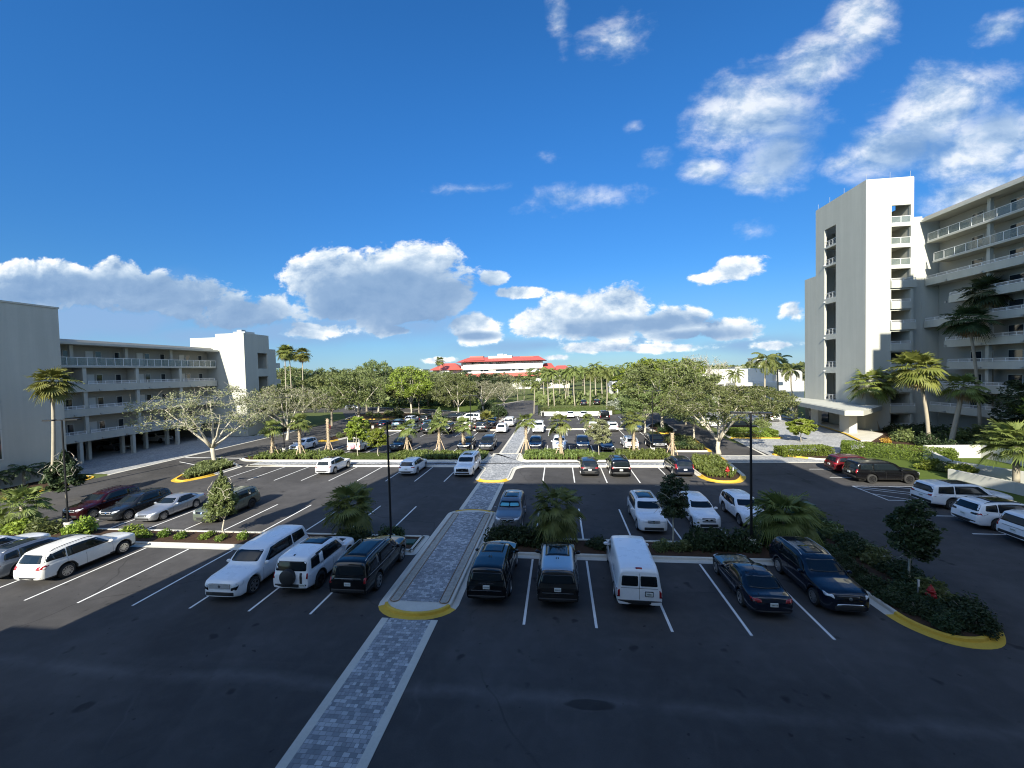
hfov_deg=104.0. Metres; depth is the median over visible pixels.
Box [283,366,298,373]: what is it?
belt tree
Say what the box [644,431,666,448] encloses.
parked car
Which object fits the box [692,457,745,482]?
kerb
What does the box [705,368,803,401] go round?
club house
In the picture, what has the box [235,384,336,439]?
oak tree
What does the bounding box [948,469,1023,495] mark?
garden wall
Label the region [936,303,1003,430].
palm tree
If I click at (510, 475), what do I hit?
kerb
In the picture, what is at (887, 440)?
shrub
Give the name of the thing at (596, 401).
parked car
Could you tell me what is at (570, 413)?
parked car
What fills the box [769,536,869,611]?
parked car
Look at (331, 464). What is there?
parked car
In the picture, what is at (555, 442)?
parked car
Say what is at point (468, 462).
parked car
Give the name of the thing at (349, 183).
sky
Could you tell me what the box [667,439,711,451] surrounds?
kerb
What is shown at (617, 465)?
parked car
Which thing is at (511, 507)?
parked car
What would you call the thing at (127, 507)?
parked car
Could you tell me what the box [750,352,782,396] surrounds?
coconut palm
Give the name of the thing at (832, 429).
entrance kerb
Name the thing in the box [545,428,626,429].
kerb
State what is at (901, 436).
shrub
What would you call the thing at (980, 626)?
shrub
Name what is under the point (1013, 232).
window
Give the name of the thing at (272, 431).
palm tree
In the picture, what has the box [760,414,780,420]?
parked car
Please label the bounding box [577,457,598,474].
parked car
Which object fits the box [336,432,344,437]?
shrub
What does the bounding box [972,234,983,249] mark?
window
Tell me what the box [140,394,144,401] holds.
door
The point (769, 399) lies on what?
oak tree
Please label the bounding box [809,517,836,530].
shrub
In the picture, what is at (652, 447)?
street lamp
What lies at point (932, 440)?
shrub
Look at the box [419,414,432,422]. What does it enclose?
parked car
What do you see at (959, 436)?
shrub
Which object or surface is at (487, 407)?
shrub
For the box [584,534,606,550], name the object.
shrub
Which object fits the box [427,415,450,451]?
palm tree
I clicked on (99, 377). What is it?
window
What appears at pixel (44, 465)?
cycad
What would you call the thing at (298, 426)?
palm tree
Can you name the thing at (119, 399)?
window
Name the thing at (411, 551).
kerb
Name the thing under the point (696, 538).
shrub
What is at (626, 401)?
oak tree
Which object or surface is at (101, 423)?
window
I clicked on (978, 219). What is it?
window
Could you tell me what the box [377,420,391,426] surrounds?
parked car
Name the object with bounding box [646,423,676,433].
kerb
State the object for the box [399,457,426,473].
parked car
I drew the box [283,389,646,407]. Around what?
undergrowth
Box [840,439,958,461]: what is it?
hedge
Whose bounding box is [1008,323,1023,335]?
window
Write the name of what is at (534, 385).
coconut palm
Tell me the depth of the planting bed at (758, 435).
61.01 m
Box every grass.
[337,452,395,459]
[595,452,615,459]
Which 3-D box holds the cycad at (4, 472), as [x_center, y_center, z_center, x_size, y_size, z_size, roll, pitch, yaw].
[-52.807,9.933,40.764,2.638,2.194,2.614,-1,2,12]
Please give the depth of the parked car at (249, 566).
21.13 m
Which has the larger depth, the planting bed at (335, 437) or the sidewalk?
the planting bed at (335, 437)
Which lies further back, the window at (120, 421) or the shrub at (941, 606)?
the window at (120, 421)
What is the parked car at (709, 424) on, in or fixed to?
on the drop off drive at (826, 436)
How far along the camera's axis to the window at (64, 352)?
53.82 m
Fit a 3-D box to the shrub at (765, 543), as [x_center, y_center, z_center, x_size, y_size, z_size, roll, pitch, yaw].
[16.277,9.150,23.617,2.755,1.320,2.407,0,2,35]
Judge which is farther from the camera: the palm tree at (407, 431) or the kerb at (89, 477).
the palm tree at (407, 431)
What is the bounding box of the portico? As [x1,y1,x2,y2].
[606,381,622,397]
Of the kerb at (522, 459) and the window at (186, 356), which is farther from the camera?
the window at (186, 356)
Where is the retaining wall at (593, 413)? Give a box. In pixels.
[541,411,611,415]
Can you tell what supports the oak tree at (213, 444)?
on the parking lot
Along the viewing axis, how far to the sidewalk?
47.05 m
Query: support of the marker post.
on the planting bed at (581, 547)
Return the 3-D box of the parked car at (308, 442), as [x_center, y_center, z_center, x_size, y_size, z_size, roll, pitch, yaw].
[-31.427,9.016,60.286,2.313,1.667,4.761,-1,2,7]
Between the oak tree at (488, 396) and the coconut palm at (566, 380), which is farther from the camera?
the coconut palm at (566, 380)
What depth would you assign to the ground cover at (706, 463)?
42.38 m
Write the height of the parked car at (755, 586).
1.436 m
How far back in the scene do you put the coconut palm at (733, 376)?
98.24 m
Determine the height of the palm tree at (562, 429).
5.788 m
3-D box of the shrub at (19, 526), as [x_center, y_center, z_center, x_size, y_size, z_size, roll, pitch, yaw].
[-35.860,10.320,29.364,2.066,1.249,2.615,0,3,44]
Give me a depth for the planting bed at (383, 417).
102.03 m
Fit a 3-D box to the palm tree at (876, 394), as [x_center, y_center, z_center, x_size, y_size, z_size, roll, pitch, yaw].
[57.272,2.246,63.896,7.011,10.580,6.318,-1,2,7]
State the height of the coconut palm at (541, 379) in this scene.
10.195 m
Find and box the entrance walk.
[783,417,882,441]
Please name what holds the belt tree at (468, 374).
on the ground at (317, 419)
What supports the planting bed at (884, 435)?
on the lawn at (928, 473)
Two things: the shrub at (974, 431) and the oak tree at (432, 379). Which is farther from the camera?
the oak tree at (432, 379)
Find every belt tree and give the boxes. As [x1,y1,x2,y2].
[276,368,284,375]
[277,373,314,407]
[278,371,297,378]
[282,368,316,389]
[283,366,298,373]
[286,371,329,400]
[311,367,339,396]
[343,371,394,411]
[388,370,422,399]
[389,367,422,406]
[423,376,455,406]
[433,372,473,406]
[459,370,476,379]
[471,373,510,399]
[483,372,514,390]
[518,367,553,390]
[551,369,581,390]
[572,367,590,385]
[582,368,605,383]
[599,369,623,388]
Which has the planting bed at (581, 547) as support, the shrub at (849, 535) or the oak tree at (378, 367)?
the shrub at (849, 535)
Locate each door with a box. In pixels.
[85,351,93,364]
[86,374,94,383]
[88,397,95,407]
[89,421,96,432]
[136,353,142,365]
[139,374,143,382]
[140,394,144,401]
[141,416,146,424]
[179,355,183,366]
[809,408,828,421]
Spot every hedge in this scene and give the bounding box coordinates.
[538,405,542,414]
[541,406,614,413]
[724,427,779,436]
[773,444,834,456]
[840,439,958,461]
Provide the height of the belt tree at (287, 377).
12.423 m
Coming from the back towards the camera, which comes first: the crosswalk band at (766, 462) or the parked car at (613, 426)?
the parked car at (613, 426)
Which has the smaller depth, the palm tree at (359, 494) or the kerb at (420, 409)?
the palm tree at (359, 494)
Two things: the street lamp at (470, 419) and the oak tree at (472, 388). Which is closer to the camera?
the street lamp at (470, 419)
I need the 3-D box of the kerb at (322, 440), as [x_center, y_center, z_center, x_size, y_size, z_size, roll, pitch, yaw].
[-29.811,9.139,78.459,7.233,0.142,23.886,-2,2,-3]
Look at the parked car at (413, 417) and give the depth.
88.82 m
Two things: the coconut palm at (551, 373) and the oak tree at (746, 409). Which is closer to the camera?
the oak tree at (746, 409)
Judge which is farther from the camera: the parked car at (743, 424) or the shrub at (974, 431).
the parked car at (743, 424)
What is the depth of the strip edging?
22.86 m
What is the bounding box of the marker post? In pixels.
[917,579,919,592]
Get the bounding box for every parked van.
[347,431,370,450]
[598,410,609,419]
[604,535,661,606]
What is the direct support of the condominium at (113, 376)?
on the ground at (317, 419)
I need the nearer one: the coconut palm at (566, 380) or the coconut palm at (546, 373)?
the coconut palm at (546, 373)
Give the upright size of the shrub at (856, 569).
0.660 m
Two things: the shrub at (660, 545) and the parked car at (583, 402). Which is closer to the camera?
the shrub at (660, 545)
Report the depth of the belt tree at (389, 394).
120.27 m
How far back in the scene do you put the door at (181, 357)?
70.51 m
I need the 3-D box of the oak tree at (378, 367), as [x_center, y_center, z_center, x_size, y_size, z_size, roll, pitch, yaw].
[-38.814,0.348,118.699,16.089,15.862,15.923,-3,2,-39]
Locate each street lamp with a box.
[42,418,80,527]
[279,397,289,451]
[366,387,376,427]
[386,420,404,534]
[465,395,477,448]
[645,390,660,449]
[730,411,772,547]
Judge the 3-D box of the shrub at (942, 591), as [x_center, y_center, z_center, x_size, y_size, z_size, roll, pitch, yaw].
[19.315,9.366,18.195,1.729,1.067,2.003,-2,2,-27]
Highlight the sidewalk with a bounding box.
[248,454,663,479]
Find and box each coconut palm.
[512,378,520,398]
[528,381,539,413]
[538,373,546,394]
[540,367,554,405]
[546,369,559,405]
[556,373,562,393]
[559,367,569,402]
[561,368,572,396]
[567,365,582,405]
[578,365,589,394]
[583,367,597,405]
[589,361,602,398]
[596,365,608,397]
[597,368,612,408]
[609,364,619,393]
[726,368,745,384]
[746,361,753,367]
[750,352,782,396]
[767,353,791,410]
[777,363,803,394]
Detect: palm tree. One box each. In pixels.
[0,485,57,523]
[24,365,85,491]
[257,419,283,452]
[275,344,293,388]
[284,346,296,410]
[287,413,311,454]
[292,347,312,412]
[321,480,375,535]
[324,418,332,450]
[395,418,417,449]
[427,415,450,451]
[435,357,444,366]
[449,416,472,441]
[478,410,493,420]
[513,413,537,451]
[527,480,585,542]
[548,413,571,457]
[580,413,595,429]
[620,411,643,450]
[667,432,677,455]
[742,489,829,547]
[843,366,897,430]
[859,364,904,398]
[883,349,949,437]
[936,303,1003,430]
[937,372,991,442]
[955,273,1016,428]
[971,419,1023,482]
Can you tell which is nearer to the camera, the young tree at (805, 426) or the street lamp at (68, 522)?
the street lamp at (68, 522)
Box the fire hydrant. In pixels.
[925,585,937,599]
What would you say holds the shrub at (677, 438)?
on the planting bed at (668, 444)
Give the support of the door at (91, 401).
in the condominium at (113, 376)
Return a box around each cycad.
[0,470,16,484]
[6,463,42,484]
[33,462,50,477]
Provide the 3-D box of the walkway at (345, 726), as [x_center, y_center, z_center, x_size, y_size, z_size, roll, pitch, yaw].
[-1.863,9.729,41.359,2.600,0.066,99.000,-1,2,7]
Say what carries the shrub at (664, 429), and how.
on the planting bed at (654, 428)
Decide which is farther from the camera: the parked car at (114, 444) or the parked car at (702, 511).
the parked car at (114, 444)
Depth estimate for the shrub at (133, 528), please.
28.30 m
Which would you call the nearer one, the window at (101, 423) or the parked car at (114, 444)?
the window at (101, 423)
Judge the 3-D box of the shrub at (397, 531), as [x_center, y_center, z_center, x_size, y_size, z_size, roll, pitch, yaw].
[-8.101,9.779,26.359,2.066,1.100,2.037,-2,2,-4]
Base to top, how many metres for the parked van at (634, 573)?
2.107 m
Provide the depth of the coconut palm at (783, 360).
94.22 m
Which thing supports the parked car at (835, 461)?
on the parking lot
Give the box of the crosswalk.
[721,456,822,461]
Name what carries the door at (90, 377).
in the condominium at (113, 376)
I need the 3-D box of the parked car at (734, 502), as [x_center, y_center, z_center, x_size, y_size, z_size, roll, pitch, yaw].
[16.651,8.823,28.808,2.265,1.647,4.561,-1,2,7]
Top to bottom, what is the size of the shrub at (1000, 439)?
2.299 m
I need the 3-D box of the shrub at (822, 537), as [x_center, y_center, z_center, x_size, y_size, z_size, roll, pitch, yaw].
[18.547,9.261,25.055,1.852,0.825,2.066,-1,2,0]
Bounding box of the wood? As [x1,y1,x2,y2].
[572,361,804,376]
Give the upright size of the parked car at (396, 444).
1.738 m
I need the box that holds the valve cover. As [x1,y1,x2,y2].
[406,539,416,544]
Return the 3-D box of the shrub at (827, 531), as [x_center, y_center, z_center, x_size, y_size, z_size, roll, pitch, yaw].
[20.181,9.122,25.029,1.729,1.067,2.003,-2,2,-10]
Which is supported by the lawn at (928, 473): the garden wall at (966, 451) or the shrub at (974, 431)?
the garden wall at (966, 451)
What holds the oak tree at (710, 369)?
on the ground at (317, 419)
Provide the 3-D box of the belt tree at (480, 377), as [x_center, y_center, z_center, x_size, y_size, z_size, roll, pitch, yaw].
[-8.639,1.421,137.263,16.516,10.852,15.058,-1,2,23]
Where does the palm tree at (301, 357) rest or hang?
on the ground at (317, 419)
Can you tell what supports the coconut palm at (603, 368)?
on the parking lot
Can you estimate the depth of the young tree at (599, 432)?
49.56 m
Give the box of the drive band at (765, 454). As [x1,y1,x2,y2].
[736,440,862,454]
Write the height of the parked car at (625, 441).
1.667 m
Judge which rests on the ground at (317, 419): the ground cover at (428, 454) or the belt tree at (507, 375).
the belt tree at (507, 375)
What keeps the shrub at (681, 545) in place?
on the planting bed at (581, 547)
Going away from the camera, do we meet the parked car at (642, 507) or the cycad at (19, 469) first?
the parked car at (642, 507)
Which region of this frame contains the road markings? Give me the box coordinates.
[0,416,1005,639]
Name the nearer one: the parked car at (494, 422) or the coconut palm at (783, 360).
the parked car at (494, 422)
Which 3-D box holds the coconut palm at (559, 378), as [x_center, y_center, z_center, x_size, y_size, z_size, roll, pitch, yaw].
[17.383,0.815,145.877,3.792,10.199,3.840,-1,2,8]
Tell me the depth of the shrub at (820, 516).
27.12 m
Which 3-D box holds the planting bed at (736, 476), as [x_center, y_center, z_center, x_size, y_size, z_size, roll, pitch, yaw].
[21.537,8.948,43.109,4.126,0.001,11.022,-1,2,16]
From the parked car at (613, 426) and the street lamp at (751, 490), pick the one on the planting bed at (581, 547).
the street lamp at (751, 490)
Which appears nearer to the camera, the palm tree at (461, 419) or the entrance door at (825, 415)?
the palm tree at (461, 419)
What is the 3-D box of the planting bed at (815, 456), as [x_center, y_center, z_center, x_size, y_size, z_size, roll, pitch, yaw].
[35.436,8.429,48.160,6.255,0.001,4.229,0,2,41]
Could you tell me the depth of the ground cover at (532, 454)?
49.49 m
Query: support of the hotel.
on the ground at (317, 419)
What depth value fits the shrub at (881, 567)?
20.44 m
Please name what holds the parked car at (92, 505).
on the parking lot
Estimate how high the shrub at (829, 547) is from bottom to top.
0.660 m
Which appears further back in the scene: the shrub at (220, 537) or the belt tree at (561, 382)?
the belt tree at (561, 382)
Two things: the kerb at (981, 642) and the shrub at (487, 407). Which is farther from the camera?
the shrub at (487, 407)
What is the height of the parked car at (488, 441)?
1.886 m
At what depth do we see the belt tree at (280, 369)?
182.62 m
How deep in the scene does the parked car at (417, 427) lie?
73.83 m
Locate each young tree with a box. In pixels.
[37,449,88,492]
[201,470,238,532]
[343,413,370,455]
[364,428,389,455]
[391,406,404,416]
[432,407,446,425]
[583,419,611,453]
[653,473,704,544]
[785,417,818,441]
[882,497,948,581]
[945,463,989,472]
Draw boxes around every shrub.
[0,516,18,532]
[0,517,40,534]
[22,516,64,534]
[60,515,99,535]
[118,523,147,535]
[135,531,153,537]
[156,527,171,537]
[171,530,188,539]
[197,530,216,539]
[213,533,228,541]
[236,530,249,540]
[333,524,373,542]
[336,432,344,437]
[373,412,382,417]
[375,523,404,536]
[482,403,496,410]
[483,406,501,417]
[483,521,513,541]
[491,405,507,415]
[506,522,536,547]
[528,521,556,548]
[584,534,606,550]
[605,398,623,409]
[651,537,672,552]
[654,421,668,426]
[657,426,672,431]
[667,436,685,441]
[670,539,693,552]
[674,440,691,448]
[683,522,719,552]
[704,525,741,551]
[731,526,763,554]
[753,417,771,426]
[760,430,771,437]
[761,532,796,550]
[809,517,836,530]
[812,510,829,522]
[814,528,827,542]
[817,520,845,540]
[818,541,843,554]
[828,549,856,565]
[832,529,872,546]
[837,539,879,557]
[840,561,869,577]
[853,572,887,590]
[856,544,892,567]
[871,556,918,580]
[871,584,906,608]
[879,437,891,442]
[881,421,910,431]
[884,578,924,596]
[888,424,925,438]
[889,427,915,442]
[890,566,940,590]
[899,593,940,619]
[902,422,933,429]
[905,592,944,610]
[911,431,948,445]
[912,575,958,603]
[913,459,936,470]
[917,424,958,435]
[924,608,969,635]
[927,458,942,464]
[930,602,976,630]
[934,427,969,441]
[934,460,952,471]
[936,590,1002,631]
[938,438,971,444]
[957,424,993,439]
[958,611,1004,640]
[967,434,995,445]
[975,430,1021,448]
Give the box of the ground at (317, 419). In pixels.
[83,379,836,479]
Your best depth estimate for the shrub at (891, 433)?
56.44 m
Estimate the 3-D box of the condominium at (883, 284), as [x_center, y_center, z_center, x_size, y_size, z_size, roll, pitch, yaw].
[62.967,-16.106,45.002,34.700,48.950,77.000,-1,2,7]
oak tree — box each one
[122,383,276,459]
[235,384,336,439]
[256,384,299,425]
[295,370,372,425]
[317,367,390,416]
[357,359,401,411]
[385,365,433,412]
[396,370,441,412]
[426,373,479,411]
[456,380,515,409]
[485,382,525,407]
[608,357,708,391]
[615,358,725,426]
[615,385,670,432]
[649,373,721,424]
[658,381,802,454]
[669,390,727,438]
[673,353,733,376]
[715,393,754,411]
[745,385,793,421]
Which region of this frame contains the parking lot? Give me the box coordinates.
[0,400,1023,767]
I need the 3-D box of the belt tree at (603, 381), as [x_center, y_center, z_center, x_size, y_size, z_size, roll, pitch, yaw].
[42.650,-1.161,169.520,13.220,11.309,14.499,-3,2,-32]
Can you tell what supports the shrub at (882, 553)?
on the planting bed at (581, 547)
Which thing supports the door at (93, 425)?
in the condominium at (113, 376)
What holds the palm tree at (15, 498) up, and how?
on the planting bed at (192, 537)
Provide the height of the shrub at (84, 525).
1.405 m
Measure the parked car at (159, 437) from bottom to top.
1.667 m
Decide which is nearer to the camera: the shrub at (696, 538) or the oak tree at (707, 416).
the shrub at (696, 538)
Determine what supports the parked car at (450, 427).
on the parking lot
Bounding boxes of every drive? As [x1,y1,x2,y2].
[66,436,270,473]
[690,411,864,461]
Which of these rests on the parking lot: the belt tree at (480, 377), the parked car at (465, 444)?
the parked car at (465, 444)
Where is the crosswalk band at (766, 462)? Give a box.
[721,455,823,462]
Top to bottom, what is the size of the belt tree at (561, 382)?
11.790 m
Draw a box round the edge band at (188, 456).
[108,431,294,474]
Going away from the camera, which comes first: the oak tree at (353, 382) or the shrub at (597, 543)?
the shrub at (597, 543)
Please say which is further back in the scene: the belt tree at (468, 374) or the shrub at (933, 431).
the belt tree at (468, 374)
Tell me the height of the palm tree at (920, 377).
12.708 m
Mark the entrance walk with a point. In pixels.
(864, 435)
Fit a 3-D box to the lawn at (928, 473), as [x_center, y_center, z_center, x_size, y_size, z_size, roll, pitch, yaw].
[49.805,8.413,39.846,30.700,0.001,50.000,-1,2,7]
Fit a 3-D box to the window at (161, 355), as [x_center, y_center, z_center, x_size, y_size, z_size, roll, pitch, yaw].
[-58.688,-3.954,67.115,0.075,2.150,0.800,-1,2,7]
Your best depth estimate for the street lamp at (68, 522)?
29.39 m
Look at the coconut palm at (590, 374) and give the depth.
117.33 m
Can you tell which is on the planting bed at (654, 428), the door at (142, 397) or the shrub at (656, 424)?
the shrub at (656, 424)
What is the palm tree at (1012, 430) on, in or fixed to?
on the lawn at (928, 473)
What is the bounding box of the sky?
[0,0,1023,371]
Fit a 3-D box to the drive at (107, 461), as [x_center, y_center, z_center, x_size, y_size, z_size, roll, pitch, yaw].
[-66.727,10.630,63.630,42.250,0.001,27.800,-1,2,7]
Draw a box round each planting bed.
[0,481,58,497]
[1,529,422,549]
[177,464,235,479]
[244,453,484,459]
[323,423,379,439]
[348,412,422,418]
[517,534,984,636]
[524,453,666,459]
[648,424,673,432]
[665,437,706,449]
[694,464,739,479]
[735,433,779,437]
[787,451,827,457]
[864,431,1022,451]
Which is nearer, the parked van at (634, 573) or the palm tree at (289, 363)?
the parked van at (634, 573)
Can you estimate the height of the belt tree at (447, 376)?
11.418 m
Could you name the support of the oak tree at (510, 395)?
on the parking lot
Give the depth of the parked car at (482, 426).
72.21 m
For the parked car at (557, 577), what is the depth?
18.43 m
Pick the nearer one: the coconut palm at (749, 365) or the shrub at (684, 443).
the shrub at (684, 443)
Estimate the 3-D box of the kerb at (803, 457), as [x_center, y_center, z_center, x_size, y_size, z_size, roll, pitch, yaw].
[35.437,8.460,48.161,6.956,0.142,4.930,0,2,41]
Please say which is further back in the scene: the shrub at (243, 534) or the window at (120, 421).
the window at (120, 421)
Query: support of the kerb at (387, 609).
on the parking lot
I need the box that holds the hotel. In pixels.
[430,354,570,388]
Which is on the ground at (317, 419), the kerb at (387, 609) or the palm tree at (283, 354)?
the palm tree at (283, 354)
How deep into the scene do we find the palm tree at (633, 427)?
50.80 m
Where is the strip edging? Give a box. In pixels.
[390,513,489,603]
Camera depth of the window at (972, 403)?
57.88 m
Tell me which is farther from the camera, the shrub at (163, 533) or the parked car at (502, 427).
the parked car at (502, 427)
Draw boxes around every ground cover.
[182,457,234,478]
[248,447,344,459]
[390,449,489,459]
[522,448,596,459]
[614,447,671,459]
[664,434,704,449]
[691,452,740,478]
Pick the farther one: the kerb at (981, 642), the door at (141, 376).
the door at (141, 376)
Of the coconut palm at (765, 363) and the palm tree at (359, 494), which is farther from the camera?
the coconut palm at (765, 363)
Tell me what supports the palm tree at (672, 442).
on the parking lot
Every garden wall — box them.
[923,445,1023,465]
[923,448,1023,483]
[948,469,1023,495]
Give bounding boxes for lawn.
[370,400,648,413]
[838,431,1023,503]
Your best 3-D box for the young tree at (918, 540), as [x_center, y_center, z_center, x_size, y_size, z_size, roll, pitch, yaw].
[19.265,7.637,19.213,2.219,4.508,2.190,-3,2,-34]
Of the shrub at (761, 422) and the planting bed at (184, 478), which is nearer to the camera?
the planting bed at (184, 478)
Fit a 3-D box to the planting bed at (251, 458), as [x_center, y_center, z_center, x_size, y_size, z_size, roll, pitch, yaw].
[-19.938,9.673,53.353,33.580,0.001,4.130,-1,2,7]
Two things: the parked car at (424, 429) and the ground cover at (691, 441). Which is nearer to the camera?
the ground cover at (691, 441)
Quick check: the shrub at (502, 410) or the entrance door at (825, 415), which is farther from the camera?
the shrub at (502, 410)
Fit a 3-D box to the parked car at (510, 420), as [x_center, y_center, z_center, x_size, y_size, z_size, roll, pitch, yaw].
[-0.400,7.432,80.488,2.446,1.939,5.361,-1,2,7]
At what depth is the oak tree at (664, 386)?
74.42 m
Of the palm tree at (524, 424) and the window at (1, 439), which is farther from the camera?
the palm tree at (524, 424)
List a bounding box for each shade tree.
[974,380,1023,423]
[1009,396,1023,414]
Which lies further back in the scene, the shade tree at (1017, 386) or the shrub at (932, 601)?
the shade tree at (1017, 386)
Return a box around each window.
[0,430,3,459]
[62,350,67,365]
[65,399,72,409]
[67,424,74,435]
[95,351,101,364]
[96,374,102,381]
[97,397,103,406]
[99,420,105,431]
[114,352,120,365]
[115,374,120,382]
[116,396,122,405]
[118,418,123,428]
[144,353,149,365]
[145,374,150,382]
[146,394,151,402]
[159,354,164,366]
[185,355,189,365]
[186,373,190,380]
[198,355,201,365]
[730,386,767,391]
[970,351,981,361]
[970,374,981,385]
[970,400,981,408]
[971,257,983,267]
[972,210,983,225]
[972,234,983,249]
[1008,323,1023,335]
[1008,349,1023,359]
[1008,374,1023,382]
[1009,247,1023,257]
[1009,272,1023,283]
[1009,298,1023,309]
[1010,195,1023,211]
[1010,221,1023,238]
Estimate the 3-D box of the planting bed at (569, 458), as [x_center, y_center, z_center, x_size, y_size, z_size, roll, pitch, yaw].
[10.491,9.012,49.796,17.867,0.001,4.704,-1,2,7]
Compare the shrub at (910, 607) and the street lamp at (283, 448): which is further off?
the street lamp at (283, 448)
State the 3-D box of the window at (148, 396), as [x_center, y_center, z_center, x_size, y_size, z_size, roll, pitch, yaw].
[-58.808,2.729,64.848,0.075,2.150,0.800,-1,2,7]
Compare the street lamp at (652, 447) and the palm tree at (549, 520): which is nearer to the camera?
the palm tree at (549, 520)
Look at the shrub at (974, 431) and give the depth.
53.50 m
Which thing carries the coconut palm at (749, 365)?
on the ground at (317, 419)
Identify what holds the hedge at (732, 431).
on the planting bed at (758, 435)
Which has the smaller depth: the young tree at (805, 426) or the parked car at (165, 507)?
the parked car at (165, 507)
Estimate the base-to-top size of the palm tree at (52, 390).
12.883 m
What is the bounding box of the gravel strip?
[391,513,489,602]
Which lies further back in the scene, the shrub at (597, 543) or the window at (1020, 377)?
the window at (1020, 377)
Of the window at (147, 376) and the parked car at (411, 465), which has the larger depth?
the window at (147, 376)
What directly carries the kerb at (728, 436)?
on the drop off drive at (826, 436)
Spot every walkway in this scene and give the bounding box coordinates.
[275,419,533,767]
[388,510,490,610]
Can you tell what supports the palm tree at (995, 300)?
on the lawn at (928, 473)
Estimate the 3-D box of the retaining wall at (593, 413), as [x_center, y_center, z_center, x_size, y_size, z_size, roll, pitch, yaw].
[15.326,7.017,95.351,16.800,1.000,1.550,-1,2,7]
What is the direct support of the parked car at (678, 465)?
on the parking lot
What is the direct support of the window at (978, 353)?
in the condominium at (883, 284)
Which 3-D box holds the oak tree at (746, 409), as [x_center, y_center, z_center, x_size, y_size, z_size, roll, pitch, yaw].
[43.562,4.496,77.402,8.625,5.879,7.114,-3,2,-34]
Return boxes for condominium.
[0,300,281,488]
[781,171,1023,436]
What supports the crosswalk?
on the parking lot
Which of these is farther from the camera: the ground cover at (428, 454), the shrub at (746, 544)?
the ground cover at (428, 454)
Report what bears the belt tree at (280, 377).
on the ground at (317, 419)
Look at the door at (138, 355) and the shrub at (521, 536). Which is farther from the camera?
the door at (138, 355)
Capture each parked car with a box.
[0,532,50,545]
[0,534,84,577]
[13,532,135,580]
[62,485,140,518]
[96,440,130,450]
[98,487,172,519]
[134,492,205,520]
[142,432,172,442]
[193,486,260,521]
[205,524,308,596]
[273,536,353,588]
[289,437,317,449]
[315,456,350,473]
[329,535,405,594]
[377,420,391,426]
[389,435,412,450]
[391,418,406,426]
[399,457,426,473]
[404,415,418,421]
[404,424,420,432]
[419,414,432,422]
[421,422,435,433]
[441,422,457,432]
[444,412,464,419]
[454,450,480,475]
[457,412,480,421]
[457,435,475,449]
[463,421,475,430]
[466,540,518,599]
[475,420,489,431]
[479,434,496,450]
[487,417,497,425]
[494,490,525,528]
[496,422,508,432]
[504,416,515,426]
[528,435,543,449]
[532,420,544,432]
[535,542,580,602]
[551,434,567,449]
[566,411,574,417]
[574,434,590,449]
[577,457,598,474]
[578,411,587,417]
[580,400,586,404]
[593,399,599,404]
[599,440,614,450]
[605,455,630,475]
[607,421,617,430]
[620,435,638,448]
[627,490,666,530]
[629,422,642,430]
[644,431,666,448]
[664,455,693,475]
[677,491,720,527]
[699,419,721,426]
[712,553,792,613]
[719,489,763,525]
[720,420,757,431]
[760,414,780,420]
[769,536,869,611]
[824,453,866,470]
[842,458,919,483]
[910,479,1013,509]
[951,495,1023,530]
[996,509,1023,541]
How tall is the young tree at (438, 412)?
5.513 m
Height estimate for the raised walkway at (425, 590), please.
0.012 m
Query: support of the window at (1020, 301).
in the condominium at (883, 284)
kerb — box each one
[1,475,93,499]
[61,527,429,554]
[171,460,241,482]
[239,453,491,461]
[245,453,663,482]
[319,423,381,441]
[345,412,424,419]
[374,407,465,412]
[378,509,495,619]
[388,426,495,430]
[518,538,1005,648]
[520,452,667,461]
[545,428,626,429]
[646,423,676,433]
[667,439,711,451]
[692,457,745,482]
[725,434,782,438]
[772,450,825,459]
[784,417,859,439]
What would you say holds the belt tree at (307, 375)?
on the ground at (317, 419)

